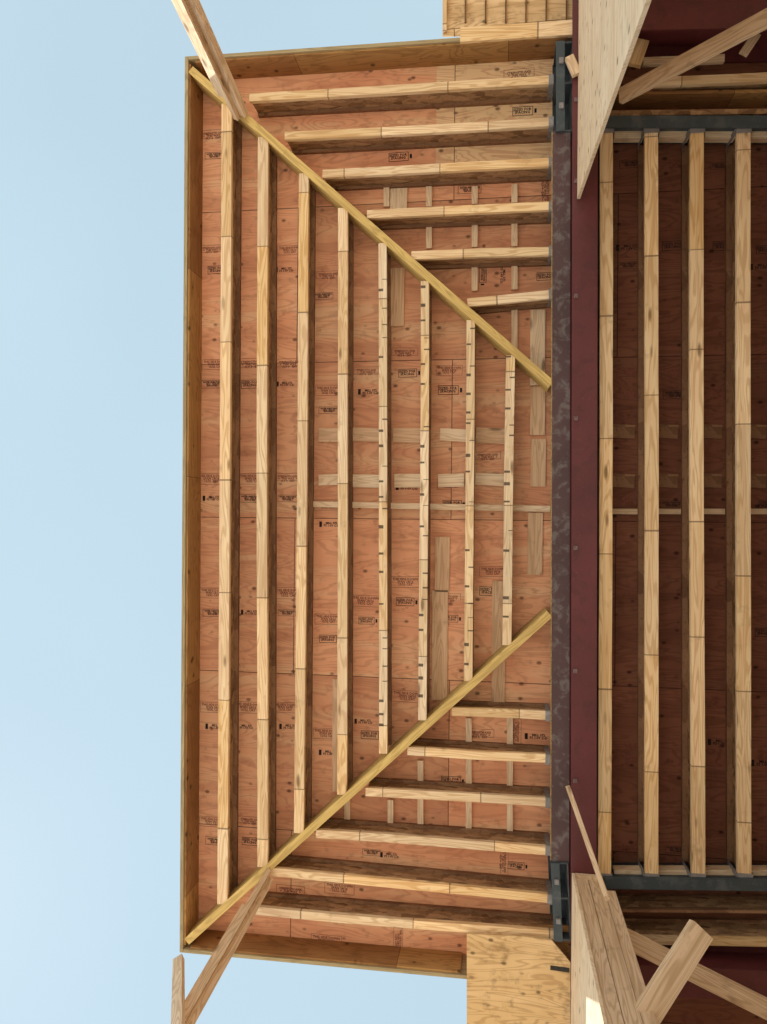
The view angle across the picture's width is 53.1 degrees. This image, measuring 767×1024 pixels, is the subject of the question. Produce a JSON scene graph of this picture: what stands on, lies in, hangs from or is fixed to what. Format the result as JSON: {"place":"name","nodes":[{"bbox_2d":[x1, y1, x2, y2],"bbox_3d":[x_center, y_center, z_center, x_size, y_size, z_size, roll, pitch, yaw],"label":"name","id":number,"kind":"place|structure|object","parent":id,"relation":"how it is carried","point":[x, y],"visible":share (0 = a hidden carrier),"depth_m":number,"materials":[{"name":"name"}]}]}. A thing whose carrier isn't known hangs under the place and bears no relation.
{"place":"outdoors","nodes":[
{"label":"outdoors","id":0,"kind":"place"},
{"bbox_2d":[0,0,466,1023],"label":"sky","id":1,"kind":"structure","parent":0,"point":[92,92],"materials":[{"name":"blue"}]},
{"bbox_2d":[565,785,609,900],"bbox_3d":[1.296,2.091,4.906,0.030,0.823,0.050,-22,-62,8],"label":"diagonal brace","id":2,"kind":"object","parent":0,"point":[589,847],"visible":1,"depth_m":4.84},
{"bbox_2d":[619,8,766,103],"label":"diagonal brace","id":3,"kind":"object","parent":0,"point":[740,32],"visible":0.89,"depth_m":4.87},
{"bbox_3d":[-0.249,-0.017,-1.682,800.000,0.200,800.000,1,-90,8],"label":"ground","id":4,"kind":"structure","parent":0,"visible":0},
{"bbox_2d":[171,954,184,1023],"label":"diagonal brace","id":5,"kind":"object","parent":4,"relation":"on","point":[178,998],"visible":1,"depth_m":4.27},
{"bbox_2d":[171,0,247,120],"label":"shoring post","id":6,"kind":"object","parent":4,"relation":"on","point":[196,24],"visible":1,"depth_m":5.09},
{"bbox_2d":[189,67,550,391],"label":"hip beam","id":7,"kind":"structure","parent":6,"relation":"on","point":[498,341],"depth_m":5.71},
{"bbox_2d":[257,137,276,866],"bbox_3d":[-0.897,-0.088,5.919,0.092,0.250,5.522,0,-91,8],"label":"overhang joist","id":8,"kind":"object","parent":7,"relation":"attached to","point":[266,479],"visible":0.96,"depth_m":5.82,"materials":[{"name":"wood"}]},
{"bbox_2d":[378,243,391,753],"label":"overhang joist","id":9,"kind":"object","parent":7,"relation":"attached to","point":[385,624],"visible":0.98,"depth_m":5.67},
{"bbox_2d":[418,281,431,719],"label":"overhang joist","id":10,"kind":"object","parent":7,"relation":"attached to","point":[425,526],"visible":0.98,"depth_m":5.62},
{"bbox_2d":[464,320,475,680],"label":"overhang joist","id":11,"kind":"object","parent":7,"relation":"attached to","point":[469,501],"visible":0.95,"depth_m":5.57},
{"bbox_2d":[502,355,514,644],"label":"overhang joist","id":12,"kind":"object","parent":7,"relation":"attached to","point":[508,503],"visible":0.97,"depth_m":5.53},
{"bbox_2d":[185,868,273,1023],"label":"shoring post","id":13,"kind":"object","parent":4,"relation":"on","point":[201,991],"visible":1,"depth_m":4.81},
{"bbox_2d":[571,873,607,1023],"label":"sheathing","id":14,"kind":"object","parent":4,"relation":"on","point":[587,1006],"visible":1,"depth_m":4.72,"materials":[{"name":"brown wood"}]},
{"bbox_2d":[576,878,623,1023],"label":"stud","id":15,"kind":"object","parent":4,"relation":"on","point":[612,1009],"visible":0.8,"depth_m":4.36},
{"bbox_2d":[577,0,651,198],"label":"plywood wall","id":16,"kind":"structure","parent":4,"relation":"on","point":[608,32],"depth_m":4.25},
{"bbox_2d":[565,54,578,77],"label":"wood block","id":17,"kind":"structure","parent":16,"relation":"attached to","point":[572,64],"depth_m":5.38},
{"bbox_2d":[568,0,597,1023],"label":"steel beam","id":18,"kind":"structure","parent":16,"relation":"on","point":[583,505],"depth_m":5.39,"materials":[{"name":"metal"}]},
{"bbox_2d":[184,607,550,943],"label":"hip beam","id":19,"kind":"structure","parent":18,"relation":"on","point":[462,689],"depth_m":5.68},
{"bbox_2d":[217,104,241,904],"bbox_3d":[-1.193,-0.076,5.963,0.084,0.250,6.101,0,-91,8],"label":"overhang joist","id":20,"kind":"object","parent":19,"relation":"attached to","point":[229,495],"visible":0.9,"depth_m":5.87,"materials":[{"name":"wood"}]},
{"bbox_2d":[294,173,315,832],"bbox_3d":[-0.597,-0.075,5.875,0.081,0.250,4.951,0,-91,8],"label":"overhang joist","id":21,"kind":"object","parent":19,"relation":"attached to","point":[305,530],"visible":0.96,"depth_m":5.77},
{"bbox_2d":[337,208,353,794],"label":"overhang joist","id":22,"kind":"object","parent":19,"relation":"attached to","point":[345,521],"visible":0.96,"depth_m":5.72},
{"bbox_2d":[198,59,553,954],"bbox_3d":[-0.089,-0.062,5.938,2.895,0.020,6.853,1,-90,8],"label":"roof sheathing","id":23,"kind":"object","parent":18,"relation":"on","point":[528,669],"visible":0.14,"depth_m":5.92,"materials":[{"name":"red wood"}]},
{"bbox_2d":[180,56,202,952],"bbox_3d":[-1.499,-0.075,5.999,0.047,0.268,6.853,0,-91,8],"label":"fascia board","id":24,"kind":"object","parent":23,"relation":"attached to","point":[191,538],"visible":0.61,"depth_m":5.94,"materials":[{"name":"wood"}]},
{"bbox_2d":[183,930,466,978],"bbox_3d":[-0.440,3.336,5.808,2.149,0.268,0.042,0,-91,8],"label":"fascia board","id":25,"kind":"object","parent":23,"relation":"attached to","point":[416,961],"visible":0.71,"depth_m":5.76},
{"bbox_2d":[318,428,337,441],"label":"scrap board","id":26,"kind":"object","parent":23,"relation":"attached to","point":[328,434],"visible":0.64,"depth_m":5.96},
{"bbox_2d":[318,474,337,485],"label":"scrap board","id":27,"kind":"object","parent":23,"relation":"attached to","point":[328,479],"visible":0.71,"depth_m":5.96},
{"bbox_2d":[332,679,336,791],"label":"scrap board","id":28,"kind":"object","parent":23,"relation":"attached to","point":[334,747],"visible":0.64,"depth_m":5.93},
{"bbox_2d":[352,502,378,507],"bbox_3d":[-0.156,-0.052,5.922,0.286,0.039,0.045,1,-90,8],"label":"wood batten","id":29,"kind":"object","parent":23,"relation":"attached to","point":[365,505],"visible":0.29,"depth_m":5.90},
{"bbox_2d":[353,428,378,441],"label":"scrap board","id":30,"kind":"object","parent":23,"relation":"attached to","point":[366,434],"visible":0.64,"depth_m":5.92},
{"bbox_2d":[353,474,378,487],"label":"scrap board","id":31,"kind":"object","parent":23,"relation":"attached to","point":[365,481],"visible":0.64,"depth_m":5.92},
{"bbox_2d":[188,37,571,80],"bbox_3d":[-0.049,-3.450,5.818,2.896,0.268,0.041,1,-90,8],"label":"fascia board","id":32,"kind":"object","parent":23,"relation":"attached to","point":[377,56],"visible":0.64,"depth_m":5.79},
{"bbox_2d":[387,798,393,822],"bbox_3d":[0.055,2.289,5.870,0.045,0.034,0.184,0,-91,8],"label":"wood batten","id":33,"kind":"object","parent":23,"relation":"attached to","point":[390,810],"visible":1,"depth_m":5.85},
{"bbox_2d":[391,268,404,326],"bbox_3d":[0.107,-1.653,5.907,0.110,0.024,0.448,1,-90,8],"label":"scrap board","id":34,"kind":"object","parent":23,"relation":"attached to","point":[397,294],"visible":1,"depth_m":5.89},
{"bbox_2d":[390,188,406,208],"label":"scrap board","id":35,"kind":"object","parent":23,"relation":"attached to","point":[398,198],"visible":0.64,"depth_m":5.90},
{"bbox_2d":[391,503,419,508],"bbox_3d":[0.159,-0.046,5.875,0.291,0.039,0.045,1,-90,8],"label":"wood batten","id":36,"kind":"object","parent":23,"relation":"attached to","point":[405,505],"visible":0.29,"depth_m":5.85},
{"bbox_2d":[393,428,419,442],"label":"scrap board","id":37,"kind":"object","parent":23,"relation":"attached to","point":[406,435],"visible":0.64,"depth_m":5.87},
{"bbox_2d":[394,474,419,487],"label":"scrap board","id":38,"kind":"object","parent":23,"relation":"attached to","point":[406,480],"visible":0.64,"depth_m":5.87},
{"bbox_2d":[417,799,423,823],"bbox_3d":[0.282,2.259,5.837,0.045,0.034,0.217,0,-91,8],"label":"wood batten","id":39,"kind":"object","parent":23,"relation":"attached to","point":[420,811],"visible":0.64,"depth_m":5.82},
{"bbox_2d":[431,590,447,699],"bbox_3d":[0.428,1.010,5.832,0.120,0.024,0.831,0,-91,8],"label":"scrap board","id":40,"kind":"object","parent":23,"relation":"attached to","point":[439,643],"visible":0.86,"depth_m":5.82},
{"bbox_2d":[435,537,449,591],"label":"scrap board","id":41,"kind":"object","parent":23,"relation":"attached to","point":[442,560],"visible":1,"depth_m":5.82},
{"bbox_2d":[430,504,464,509],"bbox_3d":[0.487,-0.039,5.827,0.311,0.039,0.045,1,-90,8],"label":"wood batten","id":42,"kind":"object","parent":23,"relation":"attached to","point":[447,506],"visible":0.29,"depth_m":5.81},
{"bbox_2d":[438,473,463,486],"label":"scrap board","id":43,"kind":"object","parent":23,"relation":"attached to","point":[450,480],"visible":1,"depth_m":5.82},
{"bbox_2d":[440,428,465,441],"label":"scrap board","id":44,"kind":"object","parent":23,"relation":"attached to","point":[455,435],"visible":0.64,"depth_m":5.82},
{"bbox_2d":[466,802,471,827],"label":"wood batten","id":45,"kind":"object","parent":23,"relation":"attached to","point":[468,814],"visible":0.64,"depth_m":5.77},
{"bbox_2d":[466,717,471,741],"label":"wood batten","id":46,"kind":"object","parent":23,"relation":"attached to","point":[468,729],"visible":1,"depth_m":5.77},
{"bbox_2d":[472,267,477,291],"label":"wood batten","id":47,"kind":"object","parent":23,"relation":"attached to","point":[474,279],"visible":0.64,"depth_m":5.80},
{"bbox_2d":[474,504,503,510],"bbox_3d":[0.804,-0.032,5.780,0.272,0.039,0.045,1,-90,8],"label":"wood batten","id":48,"kind":"object","parent":23,"relation":"attached to","point":[488,507],"visible":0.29,"depth_m":5.76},
{"bbox_2d":[475,473,503,485],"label":"scrap board","id":49,"kind":"object","parent":23,"relation":"attached to","point":[491,479],"visible":0.86,"depth_m":5.78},
{"bbox_2d":[475,427,504,443],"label":"scrap board","id":50,"kind":"object","parent":23,"relation":"attached to","point":[491,435],"visible":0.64,"depth_m":5.78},
{"bbox_2d":[491,581,504,701],"bbox_3d":[0.864,0.972,5.768,0.100,0.024,0.905,0,-91,8],"label":"scrap board","id":51,"kind":"object","parent":23,"relation":"attached to","point":[498,685],"visible":0.79,"depth_m":5.76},
{"bbox_2d":[507,804,512,830],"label":"wood batten","id":52,"kind":"object","parent":23,"relation":"attached to","point":[509,817],"visible":0.64,"depth_m":5.72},
{"bbox_2d":[507,718,512,743],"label":"wood batten","id":53,"kind":"object","parent":23,"relation":"attached to","point":[509,730],"visible":0.64,"depth_m":5.73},
{"bbox_2d":[507,761,512,785],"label":"wood batten","id":54,"kind":"object","parent":23,"relation":"attached to","point":[509,773],"visible":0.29,"depth_m":5.72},
{"bbox_2d":[511,310,516,347],"bbox_3d":[0.984,-1.378,5.769,0.045,0.034,0.417,0,-91,8],"label":"wood batten","id":55,"kind":"object","parent":23,"relation":"attached to","point":[514,327],"visible":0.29,"depth_m":5.75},
{"bbox_2d":[513,505,549,511],"bbox_3d":[1.104,-0.026,5.735,0.277,0.039,0.045,1,-90,8],"label":"wood batten","id":56,"kind":"object","parent":23,"relation":"attached to","point":[528,508],"visible":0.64,"depth_m":5.72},
{"bbox_2d":[527,513,542,574],"bbox_3d":[1.132,0.236,5.736,0.110,0.024,0.463,1,-90,8],"label":"scrap board","id":57,"kind":"object","parent":23,"relation":"attached to","point":[534,543],"visible":1,"depth_m":5.72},
{"bbox_2d":[530,309,544,385],"bbox_3d":[1.154,-1.230,5.747,0.110,0.024,0.567,1,-90,8],"label":"scrap board","id":58,"kind":"object","parent":23,"relation":"attached to","point":[537,337],"visible":0.86,"depth_m":5.74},
{"bbox_2d":[530,387,544,434],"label":"scrap board","id":59,"kind":"object","parent":23,"relation":"attached to","point":[537,410],"visible":0.86,"depth_m":5.73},
{"bbox_2d":[530,439,545,486],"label":"scrap board","id":60,"kind":"object","parent":23,"relation":"attached to","point":[538,464],"visible":1,"depth_m":5.73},
{"bbox_2d":[249,74,553,117],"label":"overhang joist","id":61,"kind":"object","parent":18,"relation":"on","point":[490,92],"visible":1,"depth_m":5.77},
{"bbox_2d":[256,891,553,938],"bbox_3d":[0.171,3.008,5.728,2.251,0.255,0.078,0,-91,8],"label":"overhang joist","id":62,"kind":"object","parent":18,"relation":"on","point":[383,913],"visible":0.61,"depth_m":5.71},
{"bbox_2d":[270,855,551,904],"bbox_3d":[0.192,2.729,5.727,2.073,0.255,0.078,1,-90,8],"label":"overhang joist","id":63,"kind":"object","parent":18,"relation":"attached to","point":[523,888],"visible":0.93,"depth_m":5.70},
{"bbox_2d":[285,116,553,154],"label":"overhang joist","id":64,"kind":"object","parent":18,"relation":"on","point":[508,132],"visible":0.97,"depth_m":5.75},
{"bbox_2d":[316,818,549,855],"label":"overhang joist","id":65,"kind":"object","parent":18,"relation":"on","point":[513,841],"visible":0.95,"depth_m":5.67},
{"bbox_2d":[322,157,551,190],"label":"overhang joist","id":66,"kind":"object","parent":18,"relation":"attached to","point":[467,173],"visible":0.86,"depth_m":5.72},
{"bbox_2d":[366,777,549,807],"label":"overhang joist","id":67,"kind":"object","parent":18,"relation":"on","point":[460,791],"visible":0.98,"depth_m":5.64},
{"bbox_2d":[367,201,551,229],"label":"overhang joist","id":68,"kind":"object","parent":18,"relation":"on","point":[526,213],"visible":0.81,"depth_m":5.68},
{"bbox_2d":[407,738,549,764],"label":"overhang joist","id":69,"kind":"object","parent":18,"relation":"on","point":[473,750],"visible":0.95,"depth_m":5.60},
{"bbox_2d":[411,245,550,269],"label":"overhang joist","id":70,"kind":"object","parent":18,"relation":"on","point":[485,258],"visible":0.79,"depth_m":5.64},
{"bbox_2d":[452,700,549,720],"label":"overhang joist","id":71,"kind":"object","parent":18,"relation":"on","point":[525,710],"visible":0.95,"depth_m":5.55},
{"bbox_2d":[443,0,571,36],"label":"plywood soffit panel","id":72,"kind":"structure","parent":18,"relation":"attached to","point":[536,11],"depth_m":5.67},
{"bbox_2d":[467,289,550,314],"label":"overhang joist","id":73,"kind":"object","parent":18,"relation":"on","point":[510,302],"visible":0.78,"depth_m":5.58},
{"bbox_2d":[460,20,571,43],"bbox_3d":[0.967,-3.464,5.542,0.820,0.038,0.105,1,-90,8],"label":"wood plank","id":74,"kind":"object","parent":18,"relation":"on","point":[520,31],"visible":0.86,"depth_m":5.53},
{"bbox_2d":[467,932,569,1023],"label":"plywood soffit panel","id":75,"kind":"structure","parent":18,"relation":"attached to","point":[513,979],"depth_m":5.44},
{"bbox_2d":[522,925,569,959],"bbox_3d":[1.224,3.913,5.512,0.468,0.020,1.911,1,-90,8],"label":"soffit backing","id":76,"kind":"object","parent":18,"relation":"attached to","point":[564,946],"visible":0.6,"depth_m":5.50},
{"bbox_2d":[550,132,552,859],"bbox_3d":[1.210,-0.124,5.478,0.028,0.030,5.189,0,-91,8],"label":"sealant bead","id":77,"kind":"object","parent":18,"relation":"on","point":[551,496],"visible":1,"depth_m":5.47,"materials":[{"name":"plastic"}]},
{"bbox_2d":[548,845,569,941],"bbox_3d":[1.270,2.749,5.539,0.130,0.324,0.548,-2,-91,8],"label":"steel column bracket","id":78,"kind":"object","parent":18,"relation":"attached to","point":[559,880],"visible":0.83,"depth_m":5.41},
{"bbox_2d":[551,131,569,863],"bbox_3d":[1.279,-0.117,5.579,0.124,0.250,5.211,0,-91,8],"label":"steel ledger channel","id":79,"kind":"object","parent":18,"relation":"attached to","point":[560,491],"visible":1,"depth_m":5.46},
{"bbox_2d":[552,41,571,144],"bbox_3d":[1.308,-3.028,5.591,0.130,0.324,0.644,0,-91,8],"label":"steel column bracket","id":80,"kind":"object","parent":18,"relation":"attached to","point":[562,101],"visible":0.82,"depth_m":5.46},
{"bbox_2d":[607,63,766,1023],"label":"subfloor","id":81,"kind":"object","parent":18,"relation":"on","point":[624,616],"depth_m":5.63,"materials":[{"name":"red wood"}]},
{"bbox_2d":[597,128,613,877],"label":"floor joist","id":82,"kind":"object","parent":81,"relation":"attached to","point":[604,445],"visible":0.75,"depth_m":5.43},
{"bbox_2d":[613,424,634,438],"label":"scrap board","id":83,"kind":"object","parent":81,"relation":"attached to","point":[623,431],"visible":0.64,"depth_m":5.68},
{"bbox_2d":[613,473,634,487],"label":"scrap board","id":84,"kind":"object","parent":81,"relation":"attached to","point":[624,480],"visible":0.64,"depth_m":5.67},
{"bbox_2d":[637,128,659,876],"bbox_3d":[1.901,-0.075,5.523,0.108,0.295,5.269,0,-91,8],"label":"floor joist","id":85,"kind":"object","parent":81,"relation":"attached to","point":[647,610],"visible":1,"depth_m":5.40,"materials":[{"name":"wood"}]},
{"bbox_2d":[659,473,677,487],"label":"scrap board","id":86,"kind":"object","parent":81,"relation":"attached to","point":[668,480],"visible":0.64,"depth_m":5.63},
{"bbox_2d":[659,424,678,438],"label":"scrap board","id":87,"kind":"object","parent":81,"relation":"attached to","point":[668,431],"visible":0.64,"depth_m":5.63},
{"bbox_2d":[603,862,766,890],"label":"steel beam","id":88,"kind":"structure","parent":81,"relation":"attached to","point":[687,882],"depth_m":5.32,"materials":[{"name":"metal"}]},
{"bbox_2d":[612,865,643,873],"bbox_3d":[1.758,2.583,5.517,0.203,0.080,0.050,-4,-91,8],"label":"wood nailer","id":89,"kind":"object","parent":88,"relation":"attached to","point":[626,869],"visible":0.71,"depth_m":5.49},
{"bbox_2d":[658,865,687,874],"bbox_3d":[2.065,2.562,5.472,0.204,0.080,0.050,-4,-91,8],"label":"wood nailer","id":90,"kind":"object","parent":88,"relation":"attached to","point":[671,869],"visible":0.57,"depth_m":5.45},
{"bbox_2d":[705,865,733,874],"bbox_3d":[2.371,2.540,5.426,0.205,0.080,0.050,-4,-91,8],"label":"wood nailer","id":91,"kind":"object","parent":88,"relation":"attached to","point":[718,869],"visible":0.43,"depth_m":5.40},
{"bbox_2d":[752,865,766,875],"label":"wood nailer","id":92,"kind":"object","parent":88,"relation":"attached to","point":[759,870],"visible":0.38,"depth_m":5.36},
{"bbox_2d":[605,115,766,143],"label":"steel beam","id":93,"kind":"structure","parent":81,"relation":"attached to","point":[682,122],"depth_m":5.37,"materials":[{"name":"metal"}]},
{"bbox_2d":[613,131,643,142],"bbox_3d":[1.774,-2.724,5.567,0.205,0.080,0.050,4,-90,8],"label":"wood nailer","id":94,"kind":"object","parent":93,"relation":"attached to","point":[626,136],"visible":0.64,"depth_m":5.54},
{"bbox_2d":[658,131,688,142],"bbox_3d":[2.084,-2.701,5.521,0.206,0.080,0.050,4,-90,8],"label":"wood nailer","id":95,"kind":"object","parent":93,"relation":"attached to","point":[671,136],"visible":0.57,"depth_m":5.49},
{"bbox_2d":[704,131,734,142],"bbox_3d":[2.393,-2.678,5.476,0.207,0.080,0.050,4,-90,8],"label":"wood nailer","id":96,"kind":"object","parent":93,"relation":"attached to","point":[717,136],"visible":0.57,"depth_m":5.45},
{"bbox_2d":[751,131,766,142],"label":"wood nailer","id":97,"kind":"object","parent":93,"relation":"attached to","point":[758,136],"visible":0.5,"depth_m":5.40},
{"bbox_2d":[610,109,766,114],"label":"osb rim board","id":98,"kind":"object","parent":81,"relation":"attached to","point":[702,112],"visible":0.11,"depth_m":5.39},
{"bbox_2d":[612,89,766,108],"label":"floor joist","id":99,"kind":"object","parent":81,"relation":"attached to","point":[756,98],"visible":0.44,"depth_m":5.53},
{"bbox_2d":[616,893,766,912],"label":"floor joist","id":100,"kind":"object","parent":81,"relation":"attached to","point":[702,903],"visible":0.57,"depth_m":5.46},
{"bbox_2d":[681,128,705,876],"bbox_3d":[2.206,-0.074,5.478,0.108,0.295,5.225,0,-91,8],"label":"floor joist","id":101,"kind":"object","parent":81,"relation":"attached to","point":[692,560],"visible":1,"depth_m":5.36,"materials":[{"name":"wood"}]},
{"bbox_2d":[623,916,766,946],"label":"floor joist","id":102,"kind":"object","parent":81,"relation":"attached to","point":[731,931],"visible":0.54,"depth_m":5.46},
{"bbox_2d":[635,945,766,999],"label":"steel beam","id":103,"kind":"structure","parent":102,"relation":"attached to","point":[745,966],"depth_m":5.12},
{"bbox_2d":[638,0,766,62],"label":"steel beam","id":104,"kind":"structure","parent":81,"relation":"attached to","point":[674,27],"depth_m":5.17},
{"bbox_2d":[628,38,648,68],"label":"wood block","id":105,"kind":"structure","parent":104,"relation":"attached to","point":[638,53],"depth_m":5.33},
{"bbox_2d":[642,54,724,67],"bbox_3d":[2.115,-3.187,5.420,0.550,0.040,0.050,3,-90,8],"label":"wood plank","id":106,"kind":"object","parent":104,"relation":"attached to","point":[718,59],"visible":0.57,"depth_m":5.42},
{"bbox_2d":[739,33,760,56],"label":"wood block","id":107,"kind":"structure","parent":104,"relation":"attached to","point":[748,46],"depth_m":5.30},
{"bbox_2d":[652,72,766,90],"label":"floor joist","id":108,"kind":"object","parent":81,"relation":"attached to","point":[748,81],"visible":0.52,"depth_m":5.37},
{"bbox_2d":[704,473,721,487],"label":"scrap board","id":109,"kind":"object","parent":81,"relation":"attached to","point":[712,480],"visible":0.64,"depth_m":5.58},
{"bbox_2d":[704,424,722,438],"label":"scrap board","id":110,"kind":"object","parent":81,"relation":"attached to","point":[712,431],"visible":0.64,"depth_m":5.58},
{"bbox_2d":[725,129,752,877],"bbox_3d":[2.510,-0.074,5.433,0.108,0.295,5.181,0,-91,8],"label":"floor joist","id":111,"kind":"object","parent":81,"relation":"attached to","point":[738,474],"visible":1,"depth_m":5.31,"materials":[{"name":"wood"}]},
{"bbox_2d":[751,424,766,438],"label":"scrap board","id":112,"kind":"object","parent":81,"relation":"attached to","point":[758,431],"visible":0.61,"depth_m":5.54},
{"bbox_2d":[751,473,766,487],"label":"scrap board","id":113,"kind":"object","parent":81,"relation":"attached to","point":[758,480],"visible":0.64,"depth_m":5.54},
{"bbox_2d":[588,880,642,1023],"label":"stud","id":114,"kind":"object","parent":4,"relation":"on","point":[630,1012],"visible":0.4,"depth_m":4.36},
{"bbox_2d":[607,890,656,1023],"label":"stud","id":115,"kind":"object","parent":4,"relation":"on","point":[634,971],"visible":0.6,"depth_m":4.42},
{"bbox_2d":[635,919,712,1023],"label":"diagonal brace","id":116,"kind":"object","parent":115,"relation":"attached to","point":[673,972],"visible":1,"depth_m":3.99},
{"bbox_3d":[1.016,2.580,1.729,0.070,6.970,0.038,1,-90,8],"label":"stud","id":117,"kind":"object","parent":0,"visible":0},
{"bbox_2d":[627,928,766,1019],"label":"diagonal brace","id":118,"kind":"object","parent":117,"relation":"attached to","point":[722,986],"visible":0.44,"depth_m":4.68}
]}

